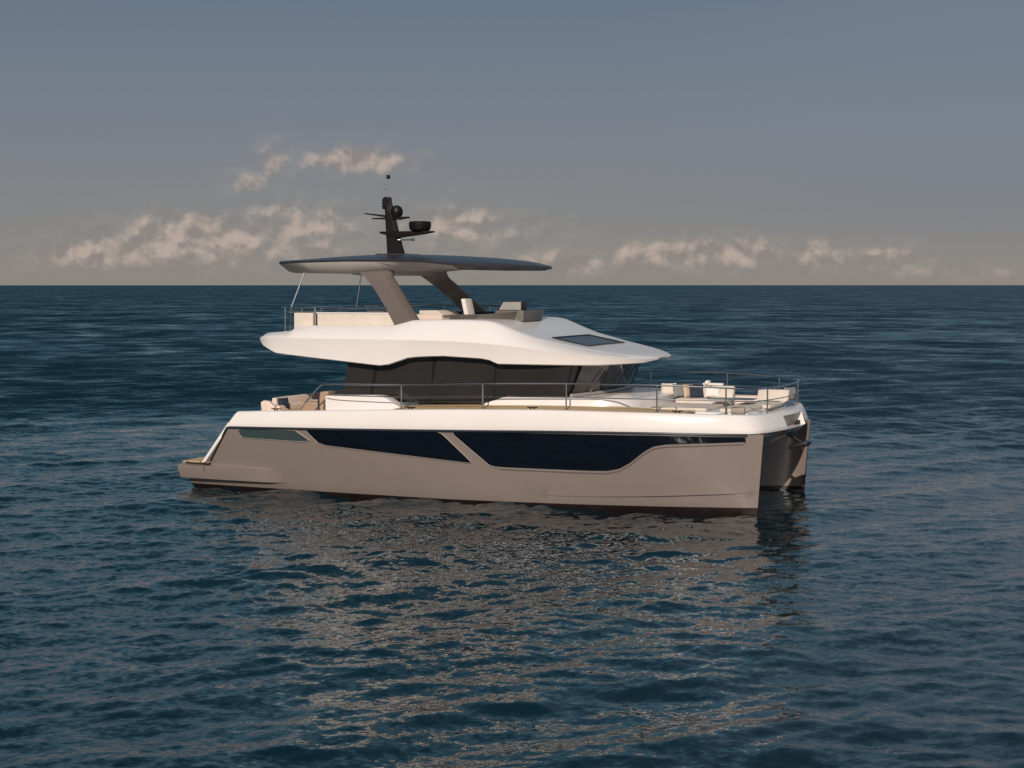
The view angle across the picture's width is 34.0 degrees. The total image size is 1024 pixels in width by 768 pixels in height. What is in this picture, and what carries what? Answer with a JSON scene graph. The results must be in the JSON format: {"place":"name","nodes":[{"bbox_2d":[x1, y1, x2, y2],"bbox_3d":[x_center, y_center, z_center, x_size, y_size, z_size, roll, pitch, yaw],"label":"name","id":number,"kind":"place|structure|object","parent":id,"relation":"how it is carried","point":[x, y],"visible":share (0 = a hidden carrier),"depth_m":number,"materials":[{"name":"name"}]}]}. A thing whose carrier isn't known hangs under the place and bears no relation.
{"place":"outdoors","nodes":[
{"label":"outdoors","id":0,"kind":"place"},
{"bbox_2d":[0,285,1023,767],"bbox_3d":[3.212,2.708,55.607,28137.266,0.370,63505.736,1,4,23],"label":"sea","id":1,"kind":"structure","parent":0,"point":[858,603],"depth_m":35.08,"materials":[{"name":"liquid"}]},
{"bbox_2d":[178,175,811,515],"bbox_3d":[-0.216,-1.301,49.251,18.191,9.870,7.980,1,4,23],"label":"catamaran yacht","id":2,"kind":"object","parent":1,"relation":"on","point":[472,401],"visible":0.97,"depth_m":46.54,"materials":[{"name":"beige paint"}]},
{"bbox_2d":[278,397,289,408],"bbox_3d":[-6.749,0.578,49.400,0.168,0.360,0.400,-16,-8,40],"label":"cushion","id":3,"kind":"object","parent":2,"relation":"on","point":[284,401],"visible":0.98,"depth_m":49.33,"materials":[{"name":"blue fabric"}]},
{"bbox_2d":[661,383,675,394],"bbox_3d":[4.558,0.150,48.682,0.460,0.380,0.168,0,-17,3],"label":"cushion","id":4,"kind":"object","parent":2,"relation":"on","point":[666,389],"visible":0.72,"depth_m":48.61,"materials":[{"name":"beige fabric"}]},
{"bbox_2d":[672,384,687,396],"bbox_3d":[4.884,0.193,48.297,0.500,0.400,0.168,-1,-15,-12],"label":"cushion","id":5,"kind":"object","parent":2,"relation":"on","point":[678,391],"visible":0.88,"depth_m":48.20,"materials":[{"name":"grey fabric"}]},
{"bbox_2d":[682,384,691,397],"bbox_3d":[5.079,0.199,48.193,0.400,0.400,0.138,-3,-8,-39],"label":"cushion","id":6,"kind":"object","parent":2,"relation":"on","point":[686,391],"visible":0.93,"depth_m":48.08,"materials":[{"name":"beige fabric"}]},
{"bbox_2d":[689,384,703,397],"bbox_3d":[5.308,0.203,48.119,0.440,0.400,0.148,-1,-12,-12],"label":"cushion","id":7,"kind":"object","parent":2,"relation":"on","point":[696,392],"visible":0.86,"depth_m":48.05,"materials":[{"name":"blue fabric"}]},
{"bbox_2d":[704,386,719,396],"bbox_3d":[5.747,0.222,47.978,0.460,0.340,0.158,1,-12,17],"label":"cushion","id":8,"kind":"object","parent":2,"relation":"on","point":[711,392],"visible":0.84,"depth_m":47.91,"materials":[{"name":"white fabric"}]},
{"bbox_2d":[703,380,723,385],"bbox_3d":[5.815,-0.035,48.304,0.600,0.144,0.320,1,4,20],"label":"towel","id":9,"kind":"object","parent":2,"relation":"on","point":[707,382],"visible":1,"depth_m":48.21,"materials":[{"name":"white fabric"}]},
{"bbox_2d":[784,387,796,399],"bbox_3d":[7.991,0.280,48.003,0.480,0.400,0.168,-3,-8,-37],"label":"cushion","id":10,"kind":"object","parent":2,"relation":"on","point":[792,391],"visible":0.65,"depth_m":47.95,"materials":[{"name":"grey fabric"}]},
{"bbox_2d":[0,0,1023,284],"label":"sky","id":11,"kind":"structure","parent":0,"point":[143,142],"materials":[{"name":"blue"}]}
]}

